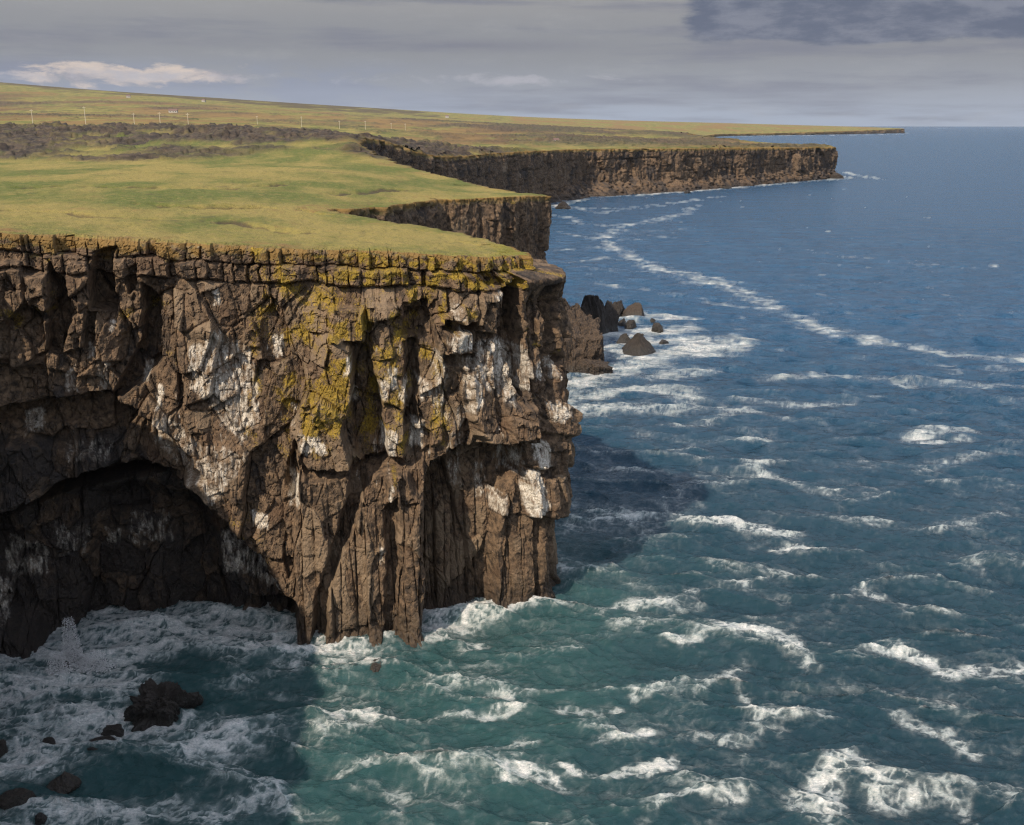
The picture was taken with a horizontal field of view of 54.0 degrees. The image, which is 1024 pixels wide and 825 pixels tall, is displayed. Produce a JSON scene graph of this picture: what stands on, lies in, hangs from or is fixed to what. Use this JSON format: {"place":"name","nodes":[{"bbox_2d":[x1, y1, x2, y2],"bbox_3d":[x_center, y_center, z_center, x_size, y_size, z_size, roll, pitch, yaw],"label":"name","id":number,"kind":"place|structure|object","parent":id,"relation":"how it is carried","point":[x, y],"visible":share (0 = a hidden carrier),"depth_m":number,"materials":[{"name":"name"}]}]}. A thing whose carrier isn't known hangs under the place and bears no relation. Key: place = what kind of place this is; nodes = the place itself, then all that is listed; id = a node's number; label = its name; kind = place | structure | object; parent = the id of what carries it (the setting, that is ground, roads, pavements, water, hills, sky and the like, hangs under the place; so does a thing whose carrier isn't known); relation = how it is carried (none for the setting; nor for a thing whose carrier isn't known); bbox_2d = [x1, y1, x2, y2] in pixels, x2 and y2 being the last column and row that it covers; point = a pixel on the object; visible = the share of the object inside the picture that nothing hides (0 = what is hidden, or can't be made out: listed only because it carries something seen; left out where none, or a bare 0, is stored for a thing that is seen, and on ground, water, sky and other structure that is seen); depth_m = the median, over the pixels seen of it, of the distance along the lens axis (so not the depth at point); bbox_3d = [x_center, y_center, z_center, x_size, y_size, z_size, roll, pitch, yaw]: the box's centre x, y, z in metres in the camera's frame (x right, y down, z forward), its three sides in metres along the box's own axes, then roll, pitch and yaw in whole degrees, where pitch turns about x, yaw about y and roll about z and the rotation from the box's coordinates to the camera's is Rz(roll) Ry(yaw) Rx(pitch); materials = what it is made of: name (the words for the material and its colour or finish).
{"place":"outdoors","nodes":[
{"label":"outdoors","id":0,"kind":"place"},
{"bbox_2d":[168,109,177,112],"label":"house","id":1,"kind":"structure","parent":0,"point":[173,110],"depth_m":1817.22,"materials":[{"name":"white"}]},
{"bbox_2d":[0,231,582,658],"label":"cliff terrain","id":2,"kind":"structure","parent":0,"point":[337,445],"depth_m":97.24,"materials":[{"name":"brown stone"}]},
{"bbox_2d":[306,198,494,245],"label":"cliff terrain","id":3,"kind":"structure","parent":0,"point":[420,214],"depth_m":154.66,"materials":[{"name":"green plant"}]},
{"bbox_2d":[0,82,877,255],"bbox_3d":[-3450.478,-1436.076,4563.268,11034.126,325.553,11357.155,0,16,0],"label":"ground","id":4,"kind":"structure","parent":0,"point":[222,170],"depth_m":279.48,"materials":[{"name":"green plant"}]},
{"bbox_2d":[324,132,561,202],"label":"cliff terrain","id":5,"kind":"structure","parent":0,"point":[522,170],"depth_m":525.56,"materials":[{"name":"brown stone"}]},
{"bbox_2d":[435,186,551,260],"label":"cliff terrain","id":6,"kind":"structure","parent":0,"point":[521,222],"depth_m":196.01,"materials":[{"name":"brown stone"}]},
{"bbox_2d":[0,126,1023,824],"bbox_3d":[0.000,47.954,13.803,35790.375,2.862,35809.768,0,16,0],"label":"sea","id":7,"kind":"structure","parent":0,"point":[788,530],"depth_m":106.54,"materials":[{"name":"liquid"}]},
{"bbox_2d":[0,739,7,757],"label":"sea rock","id":8,"kind":"object","parent":7,"relation":"in","point":[3,748],"visible":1,"depth_m":82.97,"materials":[{"name":"brown stone"}]},
{"bbox_2d":[0,788,35,809],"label":"sea rock","id":9,"kind":"object","parent":7,"relation":"in","point":[12,798],"visible":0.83,"depth_m":76.59,"materials":[{"name":"brown stone"}]},
{"bbox_2d":[34,812,47,824],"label":"sea rock","id":10,"kind":"object","parent":7,"relation":"in","point":[40,818],"visible":1,"depth_m":74.86,"materials":[{"name":"brown stone"}]},
{"bbox_2d":[42,737,55,744],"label":"sea rock","id":11,"kind":"object","parent":7,"relation":"in","point":[50,740],"visible":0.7,"depth_m":84.12,"materials":[{"name":"brown stone"}]},
{"bbox_2d":[47,771,81,793],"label":"sea rock","id":12,"kind":"object","parent":7,"relation":"in","point":[64,782],"visible":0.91,"depth_m":78.81,"materials":[{"name":"brown stone"}]},
{"bbox_2d":[45,616,115,675],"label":"spray mist","id":13,"kind":"structure","parent":7,"relation":"on","point":[69,655],"depth_m":95.65,"materials":[{"name":"liquid"}]},
{"bbox_2d":[87,735,115,750],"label":"sea rock","id":14,"kind":"object","parent":7,"relation":"in","point":[108,737],"visible":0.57,"depth_m":84.21,"materials":[{"name":"stone"}]},
{"bbox_2d":[101,724,123,736],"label":"sea rock","id":15,"kind":"object","parent":7,"relation":"in","point":[116,730],"visible":0.94,"depth_m":85.61,"materials":[{"name":"brown stone"}]},
{"bbox_2d":[123,678,203,731],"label":"sea rock","id":16,"kind":"object","parent":7,"relation":"in","point":[159,704],"visible":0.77,"depth_m":87.56,"materials":[{"name":"brown stone"}]},
{"bbox_2d":[370,658,380,671],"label":"sea rock","id":17,"kind":"object","parent":7,"relation":"in","point":[375,666],"visible":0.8,"depth_m":95.59,"materials":[{"name":"stone"}]},
{"bbox_2d":[555,201,570,208],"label":"sea rock","id":18,"kind":"object","parent":7,"relation":"in","point":[563,205],"visible":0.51,"depth_m":608.61,"materials":[{"name":"stone"}]},
{"bbox_2d":[561,298,603,372],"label":"rock outcrop","id":19,"kind":"object","parent":7,"relation":"in","point":[585,340],"visible":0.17,"depth_m":210.84,"materials":[{"name":"brown stone"}]},
{"bbox_2d":[580,306,590,314],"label":"sea rock","id":20,"kind":"object","parent":7,"relation":"in","point":[584,310],"visible":0.13,"depth_m":247.19,"materials":[{"name":"brown stone"}]},
{"bbox_2d":[575,358,612,374],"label":"rock shelf","id":21,"kind":"object","parent":7,"relation":"in","point":[593,367],"visible":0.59,"depth_m":208.89,"materials":[{"name":"brown stone"}]},
{"bbox_2d":[581,295,610,333],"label":"sea rock","id":22,"kind":"object","parent":7,"relation":"in","point":[594,304],"visible":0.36,"depth_m":247.07,"materials":[{"name":"black stone"}]},
{"bbox_2d":[604,300,618,331],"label":"sea rock","id":23,"kind":"object","parent":7,"relation":"in","point":[612,313],"visible":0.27,"depth_m":250.38,"materials":[{"name":"black stone"}]},
{"bbox_2d":[613,300,624,316],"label":"sea rock","id":24,"kind":"object","parent":7,"relation":"in","point":[619,307],"visible":0.3,"depth_m":270.17,"materials":[{"name":"stone"}]},
{"bbox_2d":[618,318,625,325],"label":"sea rock","id":25,"kind":"object","parent":7,"relation":"in","point":[621,322],"visible":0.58,"depth_m":258.70,"materials":[{"name":"stone"}]},
{"bbox_2d":[616,333,629,343],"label":"sea rock","id":26,"kind":"object","parent":7,"relation":"in","point":[624,338],"visible":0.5,"depth_m":238.94,"materials":[{"name":"grey stone"}]},
{"bbox_2d":[624,320,636,328],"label":"sea rock","id":27,"kind":"object","parent":7,"relation":"in","point":[630,324],"visible":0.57,"depth_m":255.22,"materials":[{"name":"grey stone"}]},
{"bbox_2d":[622,302,644,316],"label":"sea rock","id":28,"kind":"object","parent":7,"relation":"in","point":[635,308],"visible":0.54,"depth_m":269.19,"materials":[{"name":"brown stone"}]},
{"bbox_2d":[622,333,655,355],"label":"sea rock","id":29,"kind":"object","parent":7,"relation":"in","point":[638,344],"visible":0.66,"depth_m":227.29,"materials":[{"name":"grey stone"}]},
{"bbox_2d":[651,323,662,332],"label":"sea rock","id":30,"kind":"object","parent":7,"relation":"in","point":[657,327],"visible":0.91,"depth_m":251.23,"materials":[{"name":"grey stone"}]},
{"bbox_2d":[659,339,668,343],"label":"sea rock","id":31,"kind":"object","parent":7,"relation":"in","point":[662,341],"visible":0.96,"depth_m":236.90,"materials":[{"name":"grey stone"}]},
{"bbox_2d":[722,185,731,188],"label":"sea rock","id":32,"kind":"object","parent":7,"relation":"in","point":[727,187],"visible":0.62,"depth_m":800.31,"materials":[{"name":"stone"}]},
{"bbox_2d":[830,172,843,178],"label":"sea rock","id":33,"kind":"object","parent":7,"relation":"in","point":[835,175],"visible":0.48,"depth_m":944.67,"materials":[{"name":"brown stone"}]},
{"bbox_2d":[0,0,1023,126],"label":"sky","id":34,"kind":"structure","parent":0,"point":[952,63],"materials":[{"name":"grey"}]},
{"bbox_2d":[535,136,837,199],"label":"cliff terrain","id":35,"kind":"structure","parent":0,"point":[582,173],"depth_m":773.28,"materials":[{"name":"brown stone"}]},
{"bbox_2d":[619,121,904,136],"bbox_3d":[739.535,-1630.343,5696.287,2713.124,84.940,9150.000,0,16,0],"label":"cliff terrain","id":36,"kind":"structure","parent":0,"point":[879,130],"depth_m":4367.87,"materials":[{"name":"green plant"}]}
]}

